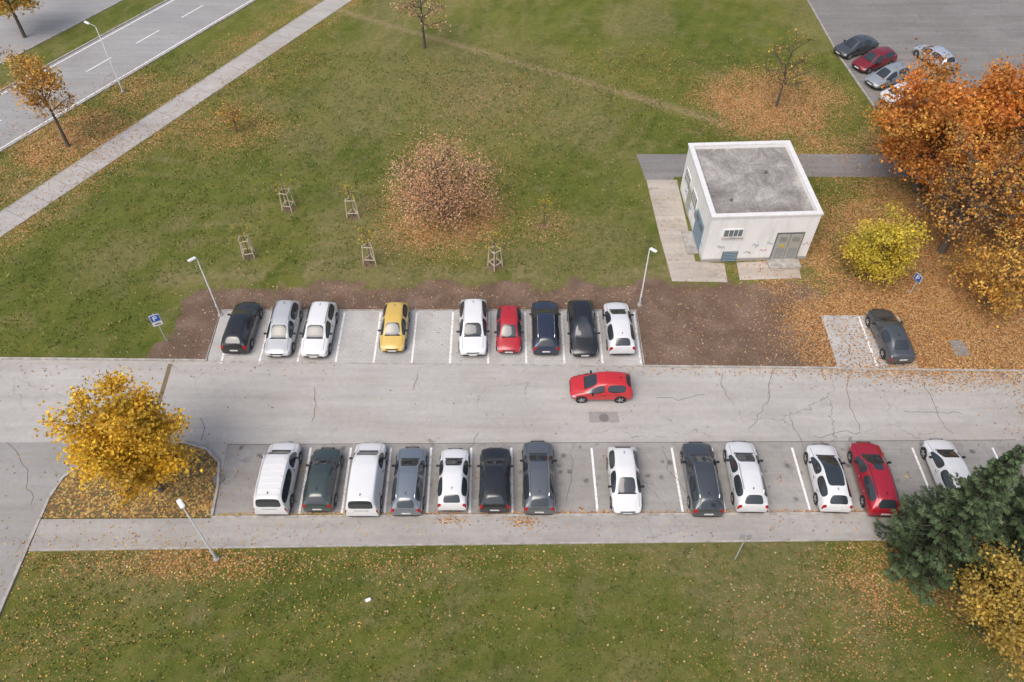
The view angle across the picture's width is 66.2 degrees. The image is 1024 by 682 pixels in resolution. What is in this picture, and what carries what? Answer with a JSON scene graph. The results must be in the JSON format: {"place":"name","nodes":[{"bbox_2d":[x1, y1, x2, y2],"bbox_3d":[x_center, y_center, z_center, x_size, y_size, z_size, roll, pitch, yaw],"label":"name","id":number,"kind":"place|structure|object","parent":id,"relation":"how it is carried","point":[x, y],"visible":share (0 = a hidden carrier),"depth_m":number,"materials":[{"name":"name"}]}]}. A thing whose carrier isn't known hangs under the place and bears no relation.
{"place":"outdoors","nodes":[
{"label":"outdoors","id":0,"kind":"place"},
{"bbox_2d":[0,442,81,604],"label":"side road","id":1,"kind":"structure","parent":0,"point":[20,512],"depth_m":44.64,"materials":[{"name":"asphalt"}]},
{"bbox_2d":[0,0,119,62],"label":"road","id":2,"kind":"structure","parent":0,"point":[49,18],"depth_m":79.54,"materials":[{"name":"asphalt"}]},
{"bbox_2d":[0,0,252,149],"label":"road","id":3,"kind":"structure","parent":0,"point":[125,50],"depth_m":75.27,"materials":[{"name":"asphalt"}]},
{"bbox_2d":[0,0,251,148],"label":"road lane markings","id":4,"kind":"object","parent":3,"relation":"on","point":[111,57],"visible":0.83,"depth_m":75.38,"materials":[{"name":"paint"}]},
{"bbox_2d":[29,514,917,548],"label":"sidewalk","id":5,"kind":"structure","parent":0,"point":[349,531],"depth_m":42.88,"materials":[{"name":"concrete"}]},
{"bbox_2d":[0,0,1023,681],"bbox_3d":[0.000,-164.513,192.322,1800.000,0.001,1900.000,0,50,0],"label":"ground","id":6,"kind":"structure","parent":0,"point":[576,28],"depth_m":55.66,"materials":[{"name":"green plant"}]},
{"bbox_2d":[0,0,43,37],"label":"orange tree","id":7,"kind":"object","parent":6,"relation":"on","point":[8,5],"visible":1,"depth_m":74.62,"materials":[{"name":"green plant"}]},
{"bbox_2d":[0,45,81,146],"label":"orange tree","id":8,"kind":"object","parent":6,"relation":"on","point":[41,74],"visible":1,"depth_m":60.94,"materials":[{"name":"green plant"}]},
{"bbox_2d":[84,21,124,92],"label":"street lamp","id":9,"kind":"object","parent":6,"relation":"on","point":[88,23],"visible":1,"depth_m":68.76,"materials":[{"name":"metal"}]},
{"bbox_2d":[0,0,256,152],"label":"kerb","id":10,"kind":"structure","parent":6,"relation":"on","point":[104,89],"depth_m":76.05,"materials":[{"name":"concrete"}]},
{"bbox_2d":[148,314,167,341],"bbox_3d":[-22.733,-0.794,50.750,0.620,2.750,0.152,-20,52,-16],"label":"parking sign","id":11,"kind":"object","parent":6,"relation":"on","point":[154,318],"visible":1,"depth_m":50.12,"materials":[{"name":"metal"}]},
{"bbox_2d":[0,0,349,235],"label":"footpath","id":12,"kind":"structure","parent":6,"relation":"on","point":[276,40],"depth_m":68.26,"materials":[{"name":"concrete"}]},
{"bbox_2d":[0,0,351,236],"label":"footpath edging","id":13,"kind":"object","parent":12,"relation":"on","point":[164,125],"visible":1,"depth_m":68.14,"materials":[{"name":"concrete"}]},
{"bbox_2d":[176,499,219,561],"bbox_3d":[-15.885,9.687,39.844,0.320,5.723,0.739,-33,57,-25],"label":"street lamp","id":14,"kind":"object","parent":6,"relation":"on","point":[180,503],"visible":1,"depth_m":39.46,"materials":[{"name":"metal"}]},
{"bbox_2d":[187,257,222,316],"bbox_3d":[-19.935,-3.403,51.123,0.320,5.573,0.739,33,57,25],"label":"street lamp","id":15,"kind":"object","parent":6,"relation":"on","point":[220,314],"visible":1,"depth_m":51.24,"materials":[{"name":"metal"}]},
{"bbox_2d":[215,97,247,132],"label":"young orange tree","id":16,"kind":"object","parent":6,"relation":"on","point":[235,113],"visible":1,"depth_m":65.63,"materials":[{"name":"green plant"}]},
{"bbox_2d":[230,220,254,259],"bbox_3d":[-19.087,-7.249,55.853,1.539,3.381,1.538,0,50,0],"label":"staked sapling tree","id":17,"kind":"object","parent":6,"relation":"on","point":[244,241],"visible":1,"depth_m":55.92,"materials":[{"name":"beige plant"}]},
{"bbox_2d":[274,173,295,211],"bbox_3d":[-17.148,-11.140,59.352,1.412,3.114,1.642,12,51,10],"label":"staked sapling tree","id":18,"kind":"object","parent":6,"relation":"on","point":[285,194],"visible":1,"depth_m":59.46,"materials":[{"name":"beige plant"}]},
{"bbox_2d":[339,181,359,218],"bbox_3d":[-12.088,-10.536,58.766,1.304,3.219,1.413,0,50,0],"label":"staked sapling tree","id":19,"kind":"object","parent":6,"relation":"on","point":[351,197],"visible":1,"depth_m":58.71,"materials":[{"name":"beige plant"}]},
{"bbox_2d":[356,227,376,265],"bbox_3d":[-10.175,-6.713,55.437,1.346,3.317,1.691,0,50,0],"label":"staked sapling tree","id":20,"kind":"object","parent":6,"relation":"on","point":[369,247],"visible":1,"depth_m":55.26,"materials":[{"name":"beige plant"}]},
{"bbox_2d":[390,0,450,48],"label":"bare tree","id":21,"kind":"object","parent":6,"relation":"on","point":[421,17],"visible":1,"depth_m":73.00,"materials":[{"name":"orange plant"}]},
{"bbox_2d":[207,311,642,365],"bbox_3d":[-5.675,-0.223,51.991,28.250,0.001,4.830,0,50,0],"label":"paved parking bay","id":22,"kind":"object","parent":6,"relation":"on","point":[428,346],"visible":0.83,"depth_m":51.55,"materials":[{"name":"concrete"}]},
{"bbox_2d":[220,302,262,353],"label":"parked car","id":23,"kind":"object","parent":22,"relation":"on","point":[240,328],"visible":1,"depth_m":50.84,"materials":[{"name":"paint"}]},
{"bbox_2d":[263,300,301,356],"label":"parked car","id":24,"kind":"object","parent":22,"relation":"on","point":[285,320],"visible":1,"depth_m":50.93,"materials":[{"name":"paint"}]},
{"bbox_2d":[299,301,337,357],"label":"parked car","id":25,"kind":"object","parent":22,"relation":"on","point":[319,325],"visible":1,"depth_m":50.76,"materials":[{"name":"paint"}]},
{"bbox_2d":[378,302,409,351],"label":"parked car","id":26,"kind":"object","parent":22,"relation":"on","point":[394,330],"visible":1,"depth_m":51.00,"materials":[{"name":"paint"}]},
{"bbox_2d":[456,299,489,355],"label":"parked car","id":27,"kind":"object","parent":22,"relation":"on","point":[473,330],"visible":1,"depth_m":50.84,"materials":[{"name":"paint"}]},
{"bbox_2d":[494,305,523,353],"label":"parked car","id":28,"kind":"object","parent":22,"relation":"on","point":[508,331],"visible":1,"depth_m":50.88,"materials":[{"name":"paint"}]},
{"bbox_2d":[529,301,560,354],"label":"parked car","id":29,"kind":"object","parent":22,"relation":"on","point":[545,328],"visible":1,"depth_m":50.71,"materials":[{"name":"paint"}]},
{"bbox_2d":[566,300,599,356],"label":"parked car","id":30,"kind":"object","parent":22,"relation":"on","point":[582,333],"visible":1,"depth_m":50.88,"materials":[{"name":"paint"}]},
{"bbox_2d":[602,302,634,354],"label":"parked car","id":31,"kind":"object","parent":22,"relation":"on","point":[619,330],"visible":1,"depth_m":50.73,"materials":[{"name":"paint"}]},
{"bbox_2d":[378,123,504,233],"bbox_3d":[-5.080,-12.001,56.992,9.240,7.914,10.629,0,50,0],"label":"round autumn tree","id":32,"kind":"object","parent":6,"relation":"on","point":[441,207],"visible":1,"depth_m":56.50,"materials":[{"name":"brown plant"}]},
{"bbox_2d":[156,289,830,362],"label":"soil clods","id":33,"kind":"object","parent":6,"relation":"on","point":[564,308],"visible":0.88,"depth_m":53.51,"materials":[{"name":"brown soil"}]},
{"bbox_2d":[485,231,502,271],"bbox_3d":[-1.141,-6.442,55.154,1.280,3.397,1.466,34,57,26],"label":"staked sapling tree","id":34,"kind":"object","parent":6,"relation":"on","point":[494,234],"visible":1,"depth_m":55.15,"materials":[{"name":"beige plant"}]},
{"bbox_2d":[0,52,1023,681],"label":"grass tufts","id":35,"kind":"object","parent":6,"relation":"on","point":[412,274],"visible":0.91,"depth_m":59.49,"materials":[{"name":"green plant"}]},
{"bbox_2d":[0,32,1023,681],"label":"fallen leaves","id":36,"kind":"object","parent":6,"relation":"on","point":[912,372],"visible":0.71,"depth_m":51.49,"materials":[{"name":"orange plant"}]},
{"bbox_2d":[0,309,1023,614],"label":"kerb","id":37,"kind":"structure","parent":6,"relation":"on","point":[12,581],"depth_m":43.47,"materials":[{"name":"concrete"}]},
{"bbox_2d":[536,191,552,225],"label":"sapling tree","id":38,"kind":"object","parent":6,"relation":"on","point":[549,203],"visible":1,"depth_m":57.72,"materials":[{"name":"yellow plant"}]},
{"bbox_2d":[637,247,656,306],"bbox_3d":[8.885,-4.072,51.726,0.320,5.523,0.739,-33,57,-25],"label":"street lamp","id":39,"kind":"object","parent":6,"relation":"on","point":[639,304],"visible":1,"depth_m":51.88,"materials":[{"name":"metal"}]},
{"bbox_2d":[646,180,726,281],"bbox_3d":[13.003,-8.521,59.084,4.104,0.001,11.755,-3,50,-2],"label":"concrete apron","id":40,"kind":"object","parent":6,"relation":"on","point":[683,265],"visible":1,"depth_m":58.38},
{"bbox_2d":[681,231,697,253],"bbox_3d":[13.120,-7.270,57.945,0.800,0.120,2.400,-2,50,-2],"label":"step side","id":41,"kind":"object","parent":40,"relation":"on","point":[689,242],"visible":1,"depth_m":57.86,"materials":[{"name":"concrete"}]},
{"bbox_2d":[681,150,710,258],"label":"wall","id":42,"kind":"structure","parent":6,"relation":"on","point":[702,206],"depth_m":57.18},
{"bbox_2d":[685,185,691,215],"bbox_3d":[13.378,-10.670,59.454,0.080,2.200,1.000,-2,50,-2],"label":"side door","id":43,"kind":"structure","parent":42,"relation":"attached to","point":[688,201],"depth_m":59.35,"materials":[{"name":"grey metal"}]},
{"bbox_2d":[692,208,700,239],"bbox_3d":[13.514,-8.456,57.432,0.080,2.400,1.000,-2,50,-2],"label":"side door","id":44,"kind":"structure","parent":42,"relation":"attached to","point":[695,227],"depth_m":57.38,"materials":[{"name":"blue metal"}]},
{"bbox_2d":[695,218,703,251],"bbox_3d":[13.562,-7.658,56.751,0.080,2.400,1.000,-2,50,-2],"label":"side door","id":45,"kind":"structure","parent":42,"relation":"attached to","point":[698,237],"depth_m":56.67,"materials":[{"name":"blue metal"}]},
{"bbox_2d":[689,146,715,214],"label":"parapet","id":46,"kind":"structure","parent":42,"relation":"on","point":[702,181],"depth_m":55.92,"materials":[{"name":"metal"}]},
{"bbox_2d":[680,145,785,190],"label":"back wall","id":47,"kind":"structure","parent":6,"relation":"on","point":[757,146],"depth_m":58.90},
{"bbox_2d":[688,140,790,146],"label":"parapet back","id":48,"kind":"structure","parent":47,"relation":"on","point":[742,143],"depth_m":58.79,"materials":[{"name":"metal"}]},
{"bbox_2d":[735,534,752,559],"bbox_3d":[11.902,10.726,40.846,0.620,2.850,0.113,3,50,3],"label":"traffic sign","id":49,"kind":"object","parent":6,"relation":"on","point":[745,536],"visible":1,"depth_m":40.05,"materials":[{"name":"metal"}]},
{"bbox_2d":[700,215,821,259],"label":"front wall","id":50,"kind":"structure","parent":6,"relation":"on","point":[761,232],"depth_m":54.82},
{"bbox_2d":[720,251,737,261],"bbox_3d":[15.591,-6.066,56.337,1.100,0.950,0.060,-2,50,-2],"label":"vent frame","id":51,"kind":"object","parent":50,"relation":"attached to","point":[728,255],"visible":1,"depth_m":56.23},
{"bbox_2d":[701,256,805,261],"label":"plinth front","id":52,"kind":"structure","parent":50,"relation":"attached to","point":[745,259],"depth_m":56.65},
{"bbox_2d":[695,147,813,213],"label":"roof","id":53,"kind":"structure","parent":50,"relation":"on","point":[742,180],"depth_m":56.43,"materials":[{"name":"concrete"}]},
{"bbox_2d":[711,210,823,218],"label":"parapet front","id":54,"kind":"structure","parent":50,"relation":"on","point":[766,214],"depth_m":53.55,"materials":[{"name":"metal"}]},
{"bbox_2d":[769,232,805,259],"bbox_3d":[19.537,-6.728,55.838,1.950,2.620,0.061,-2,50,-2],"label":"door frame","id":55,"kind":"object","parent":50,"relation":"attached to","point":[788,242],"visible":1,"depth_m":55.14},
{"bbox_2d":[770,234,790,259],"bbox_3d":[19.079,-6.649,55.836,0.880,2.450,0.050,-2,50,-2],"label":"door leaf","id":56,"kind":"object","parent":55,"relation":"attached to","point":[777,244],"visible":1,"depth_m":55.58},
{"bbox_2d":[773,248,783,257],"bbox_3d":[19.081,-6.295,56.205,0.620,1.000,0.020,-2,50,-2],"label":"door panel","id":57,"kind":"structure","parent":56,"relation":"attached to","point":[778,252],"depth_m":56.19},
{"bbox_2d":[783,234,803,258],"bbox_3d":[19.998,-6.681,55.863,0.880,2.450,0.051,-2,50,-2],"label":"door leaf","id":58,"kind":"object","parent":55,"relation":"attached to","point":[791,243],"visible":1,"depth_m":55.58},
{"bbox_2d":[785,247,796,257],"bbox_3d":[20.000,-6.327,56.232,0.620,1.000,0.020,-2,50,-2],"label":"door panel","id":59,"kind":"structure","parent":58,"relation":"attached to","point":[791,252],"depth_m":56.21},
{"bbox_2d":[737,261,800,279],"bbox_3d":[18.350,-5.064,56.124,4.586,0.001,1.794,-2,50,-2],"label":"concrete apron","id":60,"kind":"object","parent":6,"relation":"on","point":[751,271],"visible":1,"depth_m":55.97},
{"bbox_2d":[766,259,800,268],"bbox_3d":[19.559,-5.551,56.477,2.300,0.120,0.900,-2,50,-2],"label":"step front","id":61,"kind":"object","parent":60,"relation":"on","point":[783,263],"visible":1,"depth_m":56.41,"materials":[{"name":"concrete"}]},
{"bbox_2d":[751,29,813,106],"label":"bare tree","id":62,"kind":"object","parent":6,"relation":"on","point":[784,73],"visible":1,"depth_m":66.53,"materials":[{"name":"brown plant"}]},
{"bbox_2d":[785,146,815,210],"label":"wall","id":63,"kind":"structure","parent":6,"relation":"on","point":[800,178],"depth_m":56.41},
{"bbox_2d":[786,143,821,210],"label":"parapet","id":64,"kind":"structure","parent":63,"relation":"on","point":[810,191],"depth_m":56.15,"materials":[{"name":"metal"}]},
{"bbox_2d":[636,150,1022,179],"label":"footpath","id":65,"kind":"structure","parent":6,"relation":"on","point":[666,167],"depth_m":64.03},
{"bbox_2d":[821,315,918,367],"bbox_3d":[23.550,0.027,51.783,5.300,0.001,4.680,0,50,0],"label":"paved parking bay","id":66,"kind":"object","parent":6,"relation":"on","point":[837,340],"visible":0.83,"depth_m":51.72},
{"bbox_2d":[865,309,915,363],"bbox_3d":[24.750,-0.515,51.288,2.100,1.545,4.523,-2,50,-2],"label":"parked car","id":67,"kind":"object","parent":66,"relation":"on","point":[891,336],"visible":1,"depth_m":50.49,"materials":[{"name":"paint"}]},
{"bbox_2d":[835,197,932,290],"bbox_3d":[25.449,-6.435,53.573,5.968,5.884,6.436,10,50,8],"label":"yellow tree","id":68,"kind":"object","parent":6,"relation":"on","point":[879,241],"visible":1,"depth_m":52.91,"materials":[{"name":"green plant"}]},
{"bbox_2d":[910,272,922,293],"bbox_3d":[27.662,-3.896,53.926,0.152,1.950,0.620,-17,52,-14],"label":"parking sign","id":69,"kind":"object","parent":6,"relation":"on","point":[918,277],"visible":1,"depth_m":53.44,"materials":[{"name":"metal"}]},
{"bbox_2d":[809,0,1023,108],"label":"car park","id":70,"kind":"structure","parent":6,"relation":"on","point":[978,35],"depth_m":78.50,"materials":[{"name":"asphalt"}]},
{"bbox_2d":[833,34,878,59],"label":"parked car","id":71,"kind":"object","parent":70,"relation":"on","point":[850,48],"visible":0.95,"depth_m":74.45,"materials":[{"name":"paint"}]},
{"bbox_2d":[852,46,897,73],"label":"parked car","id":72,"kind":"object","parent":70,"relation":"on","point":[871,60],"visible":0.95,"depth_m":72.83,"materials":[{"name":"paint"}]},
{"bbox_2d":[864,62,911,90],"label":"parked car","id":73,"kind":"object","parent":70,"relation":"on","point":[891,72],"visible":0.85,"depth_m":70.99,"materials":[{"name":"paint"}]},
{"bbox_2d":[879,81,915,105],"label":"parked car","id":74,"kind":"object","parent":70,"relation":"on","point":[887,92],"visible":0.24,"depth_m":69.13,"materials":[{"name":"paint"}]},
{"bbox_2d":[807,0,1018,110],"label":"kerb","id":75,"kind":"structure","parent":70,"relation":"on","point":[846,66],"depth_m":74.21,"materials":[{"name":"concrete"}]},
{"bbox_2d":[913,44,957,70],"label":"parked car","id":76,"kind":"object","parent":70,"relation":"on","point":[940,50],"visible":0.63,"depth_m":73.00,"materials":[{"name":"paint"}]},
{"bbox_2d":[860,38,1023,203],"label":"orange maple tree","id":77,"kind":"object","parent":6,"relation":"on","point":[949,101],"visible":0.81,"depth_m":55.92,"materials":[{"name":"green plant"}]},
{"bbox_2d":[873,444,1023,606],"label":"spruce tree","id":78,"kind":"object","parent":6,"relation":"on","point":[960,523],"visible":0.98,"depth_m":38.25,"materials":[{"name":"green plant"}]},
{"bbox_2d":[949,340,969,355],"bbox_3d":[29.300,0.447,51.413,1.000,0.030,1.300,0,50,0],"label":"utility cover","id":79,"kind":"object","parent":6,"relation":"on","point":[956,347],"visible":1,"depth_m":51.36,"materials":[{"name":"concrete"}]},
{"bbox_2d":[898,119,1023,253],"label":"brown autumn tree","id":80,"kind":"object","parent":6,"relation":"on","point":[971,191],"visible":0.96,"depth_m":52.42,"materials":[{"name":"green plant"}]},
{"bbox_2d":[921,474,1023,636],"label":"spruce tree","id":81,"kind":"object","parent":6,"relation":"on","point":[1011,531],"visible":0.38,"depth_m":38.02,"materials":[{"name":"green plant"}]},
{"bbox_2d":[923,54,1023,197],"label":"orange maple tree","id":82,"kind":"object","parent":6,"relation":"on","point":[1000,135],"visible":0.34,"depth_m":56.04,"materials":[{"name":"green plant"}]},
{"bbox_2d":[937,218,1023,327],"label":"orange tree","id":83,"kind":"object","parent":6,"relation":"on","point":[1001,292],"visible":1,"depth_m":51.30,"materials":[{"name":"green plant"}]},
{"bbox_2d":[944,535,1023,681],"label":"ochre tree","id":84,"kind":"object","parent":6,"relation":"on","point":[984,608],"visible":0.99,"depth_m":36.14,"materials":[{"name":"yellow plant"}]},
{"bbox_2d":[984,153,1023,259],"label":"brown autumn tree","id":85,"kind":"object","parent":6,"relation":"on","point":[1018,199],"visible":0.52,"depth_m":52.93,"materials":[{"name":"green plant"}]},
{"bbox_2d":[0,360,1023,610],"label":"road","id":86,"kind":"structure","parent":0,"point":[352,402],"depth_m":48.51,"materials":[{"name":"asphalt"}]},
{"bbox_2d":[42,443,217,517],"bbox_3d":[-21.330,7.912,45.017,9.460,0.060,4.960,0,50,0],"label":"traffic island","id":87,"kind":"object","parent":86,"relation":"on","point":[55,507],"visible":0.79,"depth_m":44.17,"materials":[{"name":"brown plant"}]},
{"bbox_2d":[34,367,202,511],"bbox_3d":[-20.180,5.375,41.462,6.467,8.963,7.452,-29,55,-22],"label":"yellow maple tree","id":88,"kind":"object","parent":87,"relation":"on","point":[140,426],"visible":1,"depth_m":39.51,"materials":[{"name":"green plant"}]},
{"bbox_2d":[213,474,224,483],"bbox_3d":[-16.800,7.899,44.971,0.660,0.006,0.660,0,50,0],"label":"manhole cover","id":89,"kind":"object","parent":87,"relation":"on","point":[221,478],"visible":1,"depth_m":44.98,"materials":[{"name":"metal"}]},
{"bbox_2d":[155,364,171,410],"bbox_3d":[-21.852,3.682,48.657,0.299,0.001,5.810,-2,50,-2],"label":"tar seam","id":90,"kind":"object","parent":86,"relation":"on","point":[166,376],"visible":0.46,"depth_m":49.56,"materials":[{"name":"brown"}]},
{"bbox_2d":[9,374,961,502],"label":"road cracks","id":91,"kind":"object","parent":86,"relation":"on","point":[597,442],"visible":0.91,"depth_m":46.69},
{"bbox_2d":[569,370,632,402],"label":"red car","id":92,"kind":"object","parent":86,"relation":"on","point":[616,387],"visible":1,"depth_m":48.04,"materials":[{"name":"paint"}]},
{"bbox_2d":[589,412,618,421],"bbox_3d":[5.600,4.633,47.846,1.800,0.001,0.800,0,50,0],"label":"road patch","id":93,"kind":"object","parent":86,"relation":"on","point":[594,416],"visible":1,"depth_m":47.87,"materials":[{"name":"asphalt"}]},
{"bbox_2d":[599,414,608,421],"bbox_3d":[5.600,4.669,47.811,0.600,0.006,0.600,0,50,0],"label":"manhole cover","id":94,"kind":"object","parent":93,"relation":"on","point":[604,417],"visible":1,"depth_m":47.81,"materials":[{"name":"metal"}]},
{"bbox_2d":[214,440,1023,515],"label":"parking bay asphalt","id":95,"kind":"structure","parent":0,"point":[659,491],"depth_m":45.32,"materials":[{"name":"asphalt"}]},
{"bbox_2d":[253,442,301,514],"bbox_3d":[-13.200,7.488,44.184,2.160,1.955,4.523,0,50,0],"label":"parked van","id":96,"kind":"object","parent":95,"relation":"on","point":[276,479],"visible":1,"depth_m":43.16,"materials":[{"name":"paint"}]},
{"bbox_2d":[302,447,342,511],"bbox_3d":[-10.700,7.649,44.296,2.020,1.575,4.023,0,50,0],"label":"parked car","id":97,"kind":"object","parent":95,"relation":"on","point":[325,465],"visible":1,"depth_m":43.49,"materials":[{"name":"paint"}]},
{"bbox_2d":[345,442,387,516],"bbox_3d":[-8.200,7.536,44.163,2.140,1.925,4.623,0,50,0],"label":"parked van","id":98,"kind":"object","parent":95,"relation":"on","point":[366,481],"visible":1,"depth_m":43.09,"materials":[{"name":"paint"}]},
{"bbox_2d":[391,447,427,515],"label":"parked car","id":99,"kind":"object","parent":95,"relation":"on","point":[409,477],"visible":1,"depth_m":43.38,"materials":[{"name":"paint"}]},
{"bbox_2d":[436,448,470,510],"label":"parked car","id":100,"kind":"object","parent":95,"relation":"on","point":[454,466],"visible":1,"depth_m":43.45,"materials":[{"name":"paint"}]},
{"bbox_2d":[477,447,513,512],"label":"parked car","id":101,"kind":"object","parent":95,"relation":"on","point":[495,466],"visible":1,"depth_m":43.33,"materials":[{"name":"paint"}]},
{"bbox_2d":[520,441,556,514],"bbox_3d":[1.500,7.528,44.385,2.120,1.597,4.673,0,50,0],"label":"parked car","id":102,"kind":"object","parent":95,"relation":"on","point":[537,460],"visible":1,"depth_m":43.50,"materials":[{"name":"paint"}]},
{"bbox_2d":[220,312,997,512],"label":"parking line markings","id":103,"kind":"object","parent":95,"relation":"on","point":[511,454],"visible":0.72,"depth_m":46.06,"materials":[{"name":"paint"}]},
{"bbox_2d":[606,446,644,513],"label":"parked car","id":104,"kind":"object","parent":95,"relation":"on","point":[625,486],"visible":1,"depth_m":43.57,"materials":[{"name":"paint"}]},
{"bbox_2d":[680,442,724,516],"bbox_3d":[10.750,7.604,44.319,2.140,1.597,4.723,0,50,0],"label":"parked car","id":105,"kind":"object","parent":95,"relation":"on","point":[698,461],"visible":1,"depth_m":43.48,"materials":[{"name":"paint"}]},
{"bbox_2d":[723,441,768,512],"bbox_3d":[13.250,7.487,44.413,2.120,1.607,4.523,1,50,1],"label":"parked car","id":106,"kind":"object","parent":95,"relation":"on","point":[749,494],"visible":1,"depth_m":43.59,"materials":[{"name":"paint"}]},
{"bbox_2d":[803,444,852,512],"bbox_3d":[17.900,7.573,44.361,2.100,1.575,4.323,2,50,1],"label":"parked car","id":107,"kind":"object","parent":95,"relation":"on","point":[830,485],"visible":1,"depth_m":43.56,"materials":[{"name":"paint"}]},
{"bbox_2d":[847,441,901,516],"bbox_3d":[20.500,7.604,44.319,2.140,1.597,4.723,2,50,1],"label":"parked car","id":108,"kind":"object","parent":95,"relation":"on","point":[879,496],"visible":0.98,"depth_m":43.58,"materials":[{"name":"paint"}]},
{"bbox_2d":[920,439,970,491],"bbox_3d":[24.900,7.269,44.620,2.100,1.575,4.223,0,50,0],"label":"parked car","id":109,"kind":"object","parent":95,"relation":"on","point":[943,458],"visible":0.61,"depth_m":44.50,"materials":[{"name":"paint"}]},
{"bbox_2d":[724,230,742,236],"bbox_3d":[15.392,-7.501,54.604,1.260,0.560,0.050,-2,50,-2],"label":"window pane","id":110,"kind":"object","parent":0,"point":[735,232],"visible":1,"depth_m":54.56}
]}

